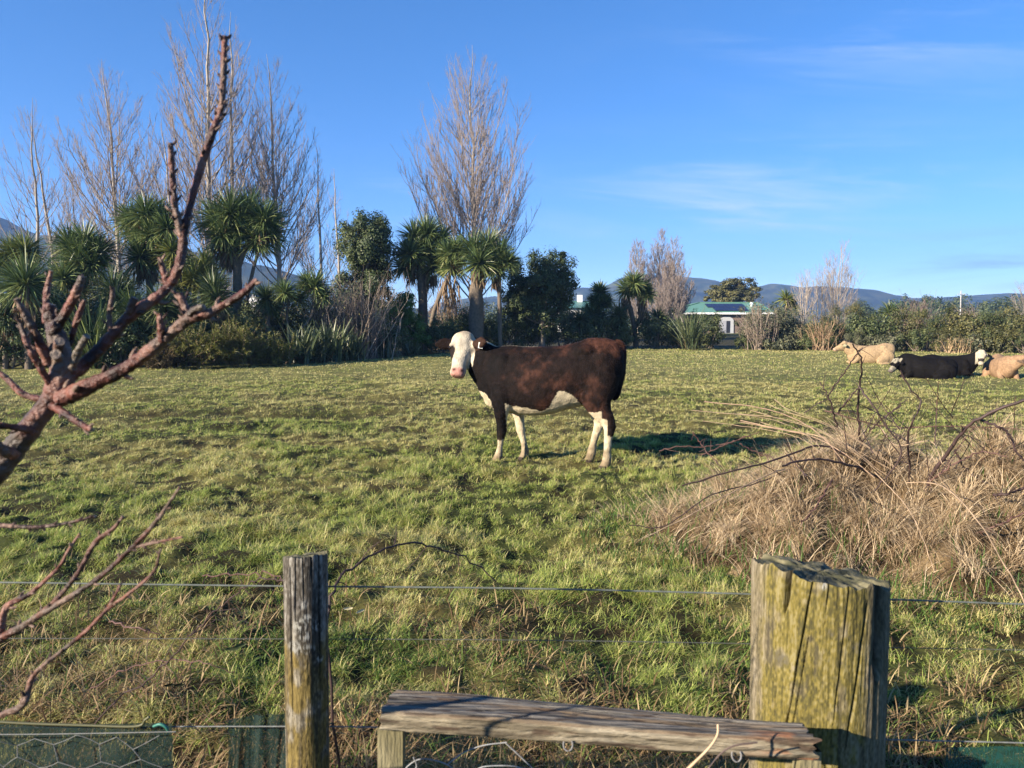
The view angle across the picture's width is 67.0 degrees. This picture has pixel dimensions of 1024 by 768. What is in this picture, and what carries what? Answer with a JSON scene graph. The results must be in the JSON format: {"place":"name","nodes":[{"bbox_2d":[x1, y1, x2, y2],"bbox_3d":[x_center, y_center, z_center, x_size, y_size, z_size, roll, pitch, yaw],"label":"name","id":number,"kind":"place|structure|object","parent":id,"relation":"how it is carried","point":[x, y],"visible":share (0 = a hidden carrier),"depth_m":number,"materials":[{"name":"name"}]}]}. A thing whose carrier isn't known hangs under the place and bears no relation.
{"place":"outdoors","nodes":[
{"label":"outdoors","id":0,"kind":"place"},
{"bbox_2d":[0,218,417,315],"bbox_3d":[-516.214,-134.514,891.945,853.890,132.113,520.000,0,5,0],"label":"hills","id":1,"kind":"structure","parent":0,"point":[6,226],"depth_m":811.51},
{"bbox_2d":[0,321,1023,767],"bbox_3d":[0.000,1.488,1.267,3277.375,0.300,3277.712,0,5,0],"label":"ground","id":2,"kind":"structure","parent":0,"point":[338,567],"depth_m":6.08,"materials":[{"name":"green plant"}]},
{"bbox_2d":[0,288,22,368],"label":"cabbage tree","id":3,"kind":"object","parent":2,"relation":"on","point":[5,356],"visible":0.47,"depth_m":24.80,"materials":[{"name":"green plant"}]},
{"bbox_2d":[0,309,35,368],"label":"shrub","id":4,"kind":"object","parent":2,"relation":"on","point":[16,341],"visible":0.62,"depth_m":24.79,"materials":[{"name":"green plant"}]},
{"bbox_2d":[0,226,49,358],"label":"cabbage tree","id":5,"kind":"object","parent":2,"relation":"on","point":[12,243],"visible":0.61,"depth_m":30.38,"materials":[{"name":"green plant"}]},
{"bbox_2d":[0,242,70,369],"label":"cabbage tree","id":6,"kind":"object","parent":2,"relation":"on","point":[26,284],"visible":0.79,"depth_m":24.79,"materials":[{"name":"green plant"}]},
{"bbox_2d":[0,97,87,274],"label":"poplar tree","id":7,"kind":"object","parent":2,"relation":"on","point":[37,218],"visible":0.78,"depth_m":42.41,"materials":[{"name":"brown plant"}]},
{"bbox_2d":[26,111,69,284],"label":"poplar tree","id":8,"kind":"object","parent":2,"relation":"on","point":[45,208],"visible":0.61,"depth_m":43.10,"materials":[{"name":"brown plant"}]},
{"bbox_2d":[35,254,90,301],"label":"cabbage tree","id":9,"kind":"object","parent":2,"relation":"on","point":[66,284],"visible":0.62,"depth_m":26.85,"materials":[{"name":"green plant"}]},
{"bbox_2d":[19,174,124,306],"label":"poplar tree","id":10,"kind":"object","parent":2,"relation":"on","point":[73,205],"visible":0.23,"depth_m":47.08,"materials":[{"name":"brown plant"}]},
{"bbox_2d":[41,218,120,339],"bbox_3d":[-15.488,-3.372,27.949,3.014,5.417,2.646,0,5,0],"label":"cabbage tree","id":11,"kind":"object","parent":2,"relation":"on","point":[87,248],"visible":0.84,"depth_m":27.59,"materials":[{"name":"green plant"}]},
{"bbox_2d":[7,286,155,368],"bbox_3d":[-13.737,-1.885,25.559,4.687,2.821,4.582,0,5,0],"label":"young cabbage tree","id":12,"kind":"object","parent":2,"relation":"on","point":[97,326],"visible":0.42,"depth_m":25.18,"materials":[{"name":"green plant"}]},
{"bbox_2d":[49,59,166,276],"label":"poplar tree","id":13,"kind":"object","parent":2,"relation":"on","point":[113,181],"visible":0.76,"depth_m":41.55,"materials":[{"name":"brown plant"}]},
{"bbox_2d":[85,264,146,363],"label":"cabbage tree","id":14,"kind":"object","parent":2,"relation":"on","point":[115,282],"visible":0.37,"depth_m":26.48,"materials":[{"name":"green plant"}]},
{"bbox_2d":[93,309,156,365],"bbox_3d":[-12.926,-1.454,25.867,2.224,2.074,1.864,0,5,0],"label":"shrub","id":15,"kind":"object","parent":2,"relation":"on","point":[124,350],"visible":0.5,"depth_m":25.54,"materials":[{"name":"green plant"}]},
{"bbox_2d":[104,286,156,351],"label":"cabbage tree","id":16,"kind":"object","parent":2,"relation":"on","point":[126,298],"visible":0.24,"depth_m":25.93,"materials":[{"name":"green plant"}]},
{"bbox_2d":[0,33,261,718],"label":"fruit tree","id":17,"kind":"object","parent":2,"relation":"on","point":[67,370],"visible":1,"depth_m":1.18,"materials":[{"name":"brown plant"}]},
{"bbox_2d":[105,191,192,325],"bbox_3d":[-13.773,-4.091,29.359,3.669,6.566,2.922,0,5,0],"label":"cabbage tree","id":18,"kind":"object","parent":2,"relation":"on","point":[141,222],"visible":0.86,"depth_m":28.82,"materials":[{"name":"green plant"}]},
{"bbox_2d":[110,118,204,277],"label":"poplar tree","id":19,"kind":"object","parent":2,"relation":"on","point":[162,132],"visible":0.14,"depth_m":46.32,"materials":[{"name":"brown plant"}]},
{"bbox_2d":[137,278,179,339],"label":"cabbage tree","id":20,"kind":"object","parent":2,"relation":"on","point":[162,309],"visible":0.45,"depth_m":25.89,"materials":[{"name":"green plant"}]},
{"bbox_2d":[135,337,189,369],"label":"feathery shrub","id":21,"kind":"object","parent":2,"relation":"on","point":[160,361],"visible":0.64,"depth_m":24.42,"materials":[{"name":"green plant"}]},
{"bbox_2d":[147,232,195,306],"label":"cabbage tree","id":22,"kind":"object","parent":2,"relation":"on","point":[171,249],"visible":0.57,"depth_m":28.41,"materials":[{"name":"green plant"}]},
{"bbox_2d":[74,562,282,723],"bbox_3d":[-1.009,0.857,2.394,1.197,0.886,0.231,3,6,32],"label":"bramble cane","id":23,"kind":"object","parent":2,"relation":"on","point":[172,656],"visible":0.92,"depth_m":2.42,"materials":[{"name":"brown plant"}]},
{"bbox_2d":[144,319,240,368],"bbox_3d":[-10.213,-1.320,25.072,3.026,1.699,2.227,-3,6,-33],"label":"feathery shrub","id":24,"kind":"object","parent":2,"relation":"on","point":[196,357],"visible":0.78,"depth_m":24.84,"materials":[{"name":"green plant"}]},
{"bbox_2d":[153,244,232,305],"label":"cabbage tree","id":25,"kind":"object","parent":2,"relation":"on","point":[202,263],"visible":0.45,"depth_m":31.58,"materials":[{"name":"green plant"}]},
{"bbox_2d":[115,0,289,273],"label":"poplar tree","id":26,"kind":"object","parent":2,"relation":"on","point":[208,176],"visible":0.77,"depth_m":42.23,"materials":[{"name":"brown plant"}]},
{"bbox_2d":[185,265,238,361],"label":"cabbage tree","id":27,"kind":"object","parent":2,"relation":"on","point":[213,291],"visible":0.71,"depth_m":28.02,"materials":[{"name":"green plant"}]},
{"bbox_2d":[192,14,275,203],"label":"poplar tree","id":28,"kind":"object","parent":2,"relation":"on","point":[231,118],"visible":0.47,"depth_m":43.97,"materials":[{"name":"brown plant"}]},
{"bbox_2d":[187,314,281,366],"bbox_3d":[-9.474,-1.448,25.598,2.950,1.771,2.756,2,5,21],"label":"feathery shrub","id":29,"kind":"object","parent":2,"relation":"on","point":[239,356],"visible":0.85,"depth_m":25.44,"materials":[{"name":"green plant"}]},
{"bbox_2d":[190,183,293,327],"bbox_3d":[-10.628,-4.420,30.494,4.318,7.053,3.300,0,5,0],"label":"cabbage tree","id":30,"kind":"object","parent":2,"relation":"on","point":[232,223],"visible":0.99,"depth_m":29.93,"materials":[{"name":"green plant"}]},
{"bbox_2d":[232,306,278,363],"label":"shrub","id":31,"kind":"object","parent":2,"relation":"on","point":[244,318],"visible":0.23,"depth_m":28.03,"materials":[{"name":"green plant"}]},
{"bbox_2d":[249,280,289,332],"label":"cabbage tree","id":32,"kind":"object","parent":2,"relation":"on","point":[265,302],"visible":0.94,"depth_m":29.41,"materials":[{"name":"green plant"}]},
{"bbox_2d":[246,330,301,365],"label":"feathery shrub","id":33,"kind":"object","parent":2,"relation":"on","point":[278,354],"visible":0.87,"depth_m":26.17,"materials":[{"name":"green plant"}]},
{"bbox_2d":[222,54,330,331],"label":"poplar tree","id":34,"kind":"object","parent":2,"relation":"on","point":[274,191],"visible":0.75,"depth_m":44.91,"materials":[{"name":"brown plant"}]},
{"bbox_2d":[264,322,336,364],"bbox_3d":[-7.621,-1.475,27.987,2.774,1.742,2.704,0,5,0],"label":"flax bush","id":35,"kind":"object","parent":2,"relation":"on","point":[305,356],"visible":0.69,"depth_m":27.75,"materials":[{"name":"green plant"}]},
{"bbox_2d":[268,265,337,342],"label":"cabbage tree","id":36,"kind":"object","parent":2,"relation":"on","point":[308,283],"visible":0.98,"depth_m":29.70,"materials":[{"name":"green plant"}]},
{"bbox_2d":[282,297,330,339],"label":"shrub","id":37,"kind":"object","parent":2,"relation":"on","point":[299,317],"visible":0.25,"depth_m":30.69,"materials":[{"name":"green plant"}]},
{"bbox_2d":[288,143,347,304],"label":"poplar tree","id":38,"kind":"object","parent":2,"relation":"on","point":[320,249],"visible":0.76,"depth_m":45.52,"materials":[{"name":"brown plant"}]},
{"bbox_2d":[289,318,357,362],"bbox_3d":[-6.956,-1.517,28.656,2.957,1.947,2.842,-4,6,-41],"label":"flax bush","id":39,"kind":"object","parent":2,"relation":"on","point":[332,350],"visible":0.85,"depth_m":28.43,"materials":[{"name":"green plant"}]},
{"bbox_2d":[294,277,373,339],"bbox_3d":[-7.340,-2.740,31.050,3.222,3.498,3.520,-4,6,-38],"label":"bare shrub","id":40,"kind":"object","parent":2,"relation":"on","point":[337,319],"visible":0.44,"depth_m":30.51,"materials":[{"name":"brown plant"}]},
{"bbox_2d":[297,253,409,359],"bbox_3d":[-6.561,-3.164,31.231,4.629,4.430,3.687,2,5,20],"label":"bare shrub","id":41,"kind":"object","parent":2,"relation":"on","point":[375,325],"visible":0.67,"depth_m":31.05,"materials":[{"name":"plant"}]},
{"bbox_2d":[338,326,382,360],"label":"flax bush","id":42,"kind":"object","parent":2,"relation":"on","point":[350,351],"visible":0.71,"depth_m":29.85,"materials":[{"name":"green plant"}]},
{"bbox_2d":[329,206,403,329],"bbox_3d":[-6.944,-4.857,36.771,3.428,6.892,3.063,2,5,25],"label":"evergreen tree","id":43,"kind":"object","parent":2,"relation":"on","point":[362,247],"visible":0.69,"depth_m":36.09,"materials":[{"name":"green plant"}]},
{"bbox_2d":[370,316,412,355],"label":"shrub","id":44,"kind":"object","parent":2,"relation":"on","point":[394,332],"visible":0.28,"depth_m":32.69,"materials":[{"name":"green plant"}]},
{"bbox_2d":[380,291,433,354],"bbox_3d":[-4.692,-2.672,34.386,2.431,2.965,1.556,-1,5,-16],"label":"leafy bush","id":45,"kind":"object","parent":2,"relation":"on","point":[407,321],"visible":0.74,"depth_m":34.16,"materials":[{"name":"green plant"}]},
{"bbox_2d":[328,526,496,767],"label":"bramble cane","id":46,"kind":"object","parent":2,"relation":"on","point":[330,668],"visible":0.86,"depth_m":2.07,"materials":[{"name":"brown plant"}]},
{"bbox_2d":[390,211,457,349],"bbox_3d":[-4.235,-4.918,37.559,3.842,7.036,2.812,-1,5,-16],"label":"cabbage tree","id":47,"kind":"object","parent":2,"relation":"on","point":[418,244],"visible":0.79,"depth_m":37.35,"materials":[{"name":"green plant"}]},
{"bbox_2d":[401,314,446,354],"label":"shrub","id":48,"kind":"object","parent":2,"relation":"on","point":[436,331],"visible":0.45,"depth_m":35.08,"materials":[{"name":"green plant"}]},
{"bbox_2d":[428,233,469,352],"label":"cabbage tree","id":49,"kind":"object","parent":2,"relation":"on","point":[447,261],"visible":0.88,"depth_m":36.56,"materials":[{"name":"green plant"}]},
{"bbox_2d":[391,42,540,297],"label":"poplar tree","id":50,"kind":"object","parent":2,"relation":"on","point":[474,205],"visible":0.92,"depth_m":50.28,"materials":[{"name":"brown plant"}]},
{"bbox_2d":[452,221,524,345],"bbox_3d":[-1.224,-4.464,36.266,3.422,6.240,3.028,-3,5,-28],"label":"cabbage tree","id":51,"kind":"object","parent":2,"relation":"on","point":[487,256],"visible":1,"depth_m":35.97,"materials":[{"name":"green plant"}]},
{"bbox_2d":[483,312,505,345],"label":"shrub","id":52,"kind":"object","parent":2,"relation":"on","point":[491,334],"visible":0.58,"depth_m":38.03,"materials":[{"name":"green plant"}]},
{"bbox_2d":[0,496,1023,767],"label":"rank grass","id":53,"kind":"structure","parent":2,"relation":"on","point":[436,750],"depth_m":3.20,"materials":[{"name":"green plant"}]},
{"bbox_2d":[0,551,1023,767],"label":"wire fence","id":54,"kind":"object","parent":2,"relation":"on","point":[819,651],"visible":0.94,"depth_m":1.65,"materials":[{"name":"brown wood"}]},
{"bbox_2d":[0,723,172,767],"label":"shade cloth","id":55,"kind":"object","parent":54,"relation":"hanging from","point":[78,752],"visible":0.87,"depth_m":1.89,"materials":[{"name":"teal fabric"}]},
{"bbox_2d":[0,716,149,727],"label":"cord","id":56,"kind":"object","parent":55,"relation":"attached to","point":[74,724],"visible":1,"depth_m":1.86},
{"bbox_2d":[0,731,175,767],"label":"chicken wire","id":57,"kind":"object","parent":54,"relation":"attached to","point":[87,738],"visible":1,"depth_m":1.84,"materials":[{"name":"grey metal"}]},
{"bbox_2d":[228,713,285,767],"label":"shade cloth","id":58,"kind":"object","parent":54,"relation":"hanging from","point":[256,747],"visible":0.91,"depth_m":1.92,"materials":[{"name":"teal fabric"}]},
{"bbox_2d":[944,746,1023,767],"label":"shade cloth","id":59,"kind":"object","parent":54,"relation":"hanging from","point":[979,753],"visible":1,"depth_m":1.81,"materials":[{"name":"teal fabric"}]},
{"bbox_2d":[496,306,531,345],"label":"shrub","id":60,"kind":"object","parent":2,"relation":"on","point":[507,326],"visible":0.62,"depth_m":39.19,"materials":[{"name":"green plant"}]},
{"bbox_2d":[435,331,627,470],"bbox_3d":[0.186,0.161,8.366,2.110,1.461,0.629,1,5,14],"label":"cow","id":61,"kind":"object","parent":2,"relation":"on","point":[518,383],"visible":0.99,"depth_m":8.09},
{"bbox_2d":[501,244,580,346],"bbox_3d":[1.332,-4.303,39.268,4.065,5.477,3.704,2,5,23],"label":"evergreen tree","id":62,"kind":"object","parent":2,"relation":"on","point":[541,289],"visible":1,"depth_m":38.58,"materials":[{"name":"green plant"}]},
{"bbox_2d":[84,293,1023,327],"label":"distant woods","id":63,"kind":"object","parent":2,"relation":"on","point":[984,305],"visible":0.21,"depth_m":226.41,"materials":[{"name":"green plant"}]},
{"bbox_2d":[559,309,608,341],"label":"shrub","id":64,"kind":"object","parent":2,"relation":"on","point":[587,332],"visible":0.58,"depth_m":40.36,"materials":[{"name":"green plant"}]},
{"bbox_2d":[579,279,618,337],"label":"cabbage tree","id":65,"kind":"object","parent":2,"relation":"on","point":[599,300],"visible":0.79,"depth_m":41.40,"materials":[{"name":"green plant"}]},
{"bbox_2d":[377,689,821,767],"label":"plank bench","id":66,"kind":"object","parent":2,"relation":"on","point":[414,711],"visible":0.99,"depth_m":1.53,"materials":[{"name":"brown wood"}]},
{"bbox_2d":[605,302,632,336],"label":"cabbage tree","id":67,"kind":"object","parent":2,"relation":"on","point":[618,315],"visible":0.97,"depth_m":40.73,"materials":[{"name":"green plant"}]},
{"bbox_2d":[605,315,635,347],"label":"shrub","id":68,"kind":"object","parent":2,"relation":"on","point":[628,339],"visible":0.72,"depth_m":40.93,"materials":[{"name":"green plant"}]},
{"bbox_2d":[613,268,659,347],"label":"cabbage tree","id":69,"kind":"object","parent":2,"relation":"on","point":[632,285],"visible":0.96,"depth_m":41.57,"materials":[{"name":"green plant"}]},
{"bbox_2d":[623,237,655,332],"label":"poplar tree","id":70,"kind":"object","parent":2,"relation":"on","point":[634,302],"visible":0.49,"depth_m":75.35,"materials":[{"name":"grey plant"}]},
{"bbox_2d":[630,309,669,347],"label":"shrub","id":71,"kind":"object","parent":2,"relation":"on","point":[648,335],"visible":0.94,"depth_m":41.32,"materials":[{"name":"green plant"}]},
{"bbox_2d":[638,227,671,310],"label":"poplar tree","id":72,"kind":"object","parent":2,"relation":"on","point":[657,272],"visible":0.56,"depth_m":76.79,"materials":[{"name":"brown plant"}]},
{"bbox_2d":[649,317,682,348],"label":"shrub","id":73,"kind":"object","parent":2,"relation":"on","point":[674,342],"visible":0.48,"depth_m":41.66,"materials":[{"name":"green plant"}]},
{"bbox_2d":[645,258,696,321],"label":"poplar tree","id":74,"kind":"object","parent":2,"relation":"on","point":[670,298],"visible":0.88,"depth_m":71.05,"materials":[{"name":"brown plant"}]},
{"bbox_2d":[662,234,692,316],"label":"poplar tree","id":75,"kind":"object","parent":2,"relation":"on","point":[678,259],"visible":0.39,"depth_m":75.97,"materials":[{"name":"brown plant"}]},
{"bbox_2d":[652,307,721,349],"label":"bush","id":76,"kind":"object","parent":2,"relation":"on","point":[690,333],"visible":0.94,"depth_m":39.84,"materials":[{"name":"green plant"}]},
{"bbox_2d":[698,310,726,347],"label":"shrub","id":77,"kind":"object","parent":2,"relation":"on","point":[710,338],"visible":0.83,"depth_m":41.84,"materials":[{"name":"green plant"}]},
{"bbox_2d":[672,302,773,332],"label":"house","id":78,"kind":"structure","parent":2,"relation":"on","point":[729,311],"depth_m":90.30,"materials":[{"name":"paint"}]},
{"bbox_2d":[703,276,761,301],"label":"conifer tree","id":79,"kind":"object","parent":2,"relation":"on","point":[730,289],"visible":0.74,"depth_m":110.41,"materials":[{"name":"green plant"}]},
{"bbox_2d":[735,292,784,349],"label":"bare shrub","id":80,"kind":"object","parent":2,"relation":"on","point":[757,328],"visible":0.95,"depth_m":40.29,"materials":[{"name":"beige plant"}]},
{"bbox_2d":[741,296,801,347],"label":"shrub","id":81,"kind":"object","parent":2,"relation":"on","point":[783,328],"visible":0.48,"depth_m":41.27,"materials":[{"name":"green plant"}]},
{"bbox_2d":[753,332,801,350],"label":"shrub","id":82,"kind":"object","parent":2,"relation":"on","point":[784,343],"visible":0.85,"depth_m":40.22,"materials":[{"name":"green plant"}]},
{"bbox_2d":[553,397,1023,620],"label":"dead grass heap","id":83,"kind":"object","parent":2,"relation":"on","point":[856,521],"visible":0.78,"depth_m":4.99,"materials":[{"name":"plant"}]},
{"bbox_2d":[786,265,819,330],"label":"bare sapling","id":84,"kind":"object","parent":2,"relation":"on","point":[807,291],"visible":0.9,"depth_m":42.74,"materials":[{"name":"grey plant"}]},
{"bbox_2d":[794,310,846,350],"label":"bare shrub","id":85,"kind":"object","parent":2,"relation":"on","point":[823,335],"visible":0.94,"depth_m":39.79,"materials":[{"name":"beige plant"}]},
{"bbox_2d":[798,315,847,349],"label":"shrub","id":86,"kind":"object","parent":2,"relation":"on","point":[834,334],"visible":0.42,"depth_m":40.35,"materials":[{"name":"green plant"}]},
{"bbox_2d":[629,343,1023,602],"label":"bramble bush","id":87,"kind":"object","parent":2,"relation":"on","point":[948,451],"visible":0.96,"depth_m":5.07,"materials":[{"name":"plant"}]},
{"bbox_2d":[812,240,865,343],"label":"bare sapling","id":88,"kind":"object","parent":2,"relation":"on","point":[837,289],"visible":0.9,"depth_m":43.57,"materials":[{"name":"brown plant"}]},
{"bbox_2d":[819,298,869,345],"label":"shrub","id":89,"kind":"object","parent":2,"relation":"on","point":[851,308],"visible":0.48,"depth_m":41.45,"materials":[{"name":"green plant"}]},
{"bbox_2d":[833,341,894,363],"bbox_3d":[12.808,-1.120,28.113,2.115,0.893,0.957,0,5,0],"label":"cow","id":90,"kind":"object","parent":2,"relation":"on","point":[883,353],"visible":0.77,"depth_m":27.95},
{"bbox_2d":[841,310,905,345],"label":"shrub","id":91,"kind":"object","parent":2,"relation":"on","point":[872,327],"visible":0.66,"depth_m":40.16,"materials":[{"name":"green plant"}]},
{"bbox_2d":[865,331,910,351],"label":"shrub","id":92,"kind":"object","parent":2,"relation":"on","point":[878,340],"visible":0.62,"depth_m":38.89,"materials":[{"name":"green plant"}]},
{"bbox_2d":[871,304,929,349],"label":"shrub","id":93,"kind":"object","parent":2,"relation":"on","point":[913,325],"visible":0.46,"depth_m":40.14,"materials":[{"name":"green plant"}]},
{"bbox_2d":[895,327,935,350],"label":"shrub","id":94,"kind":"object","parent":2,"relation":"on","point":[918,340],"visible":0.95,"depth_m":38.17,"materials":[{"name":"green plant"}]},
{"bbox_2d":[888,353,957,379],"bbox_3d":[11.114,-0.452,20.929,1.675,0.750,0.839,2,5,27],"label":"cow","id":95,"kind":"object","parent":2,"relation":"on","point":[908,365],"visible":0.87,"depth_m":20.69},
{"bbox_2d":[909,307,951,350],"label":"shrub","id":96,"kind":"object","parent":2,"relation":"on","point":[929,327],"visible":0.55,"depth_m":39.57,"materials":[{"name":"green plant"}]},
{"bbox_2d":[924,350,990,376],"bbox_3d":[12.480,-0.569,21.833,1.737,0.839,0.821,2,5,20],"label":"cow","id":97,"kind":"object","parent":2,"relation":"on","point":[969,364],"visible":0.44,"depth_m":21.50},
{"bbox_2d":[935,332,979,353],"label":"bare shrub","id":98,"kind":"object","parent":2,"relation":"on","point":[955,346],"visible":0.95,"depth_m":36.53,"materials":[{"name":"beige plant"}]},
{"bbox_2d":[930,304,990,349],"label":"shrub","id":99,"kind":"object","parent":2,"relation":"on","point":[959,323],"visible":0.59,"depth_m":38.75,"materials":[{"name":"green plant"}]},
{"bbox_2d":[958,308,1019,351],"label":"shrub","id":100,"kind":"object","parent":2,"relation":"on","point":[995,319],"visible":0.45,"depth_m":37.59,"materials":[{"name":"green plant"}]},
{"bbox_2d":[979,328,1023,352],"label":"shrub","id":101,"kind":"object","parent":2,"relation":"on","point":[998,340],"visible":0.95,"depth_m":36.36,"materials":[{"name":"green plant"}]},
{"bbox_2d":[980,354,1023,378],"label":"cow","id":102,"kind":"object","parent":2,"relation":"on","point":[1000,366],"visible":0.89,"depth_m":20.73},
{"bbox_2d":[980,300,1023,352],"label":"shrub","id":103,"kind":"object","parent":2,"relation":"on","point":[1020,318],"visible":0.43,"depth_m":37.56,"materials":[{"name":"green plant"}]},
{"bbox_2d":[0,0,1023,308],"label":"sky","id":104,"kind":"structure","parent":0,"point":[766,136],"materials":[{"name":"blue"}]},
{"bbox_2d":[430,275,1023,320],"bbox_3d":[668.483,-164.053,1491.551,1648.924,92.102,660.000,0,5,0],"label":"hills","id":105,"kind":"structure","parent":0,"point":[875,298],"depth_m":1348.83,"materials":[{"name":"blue"}]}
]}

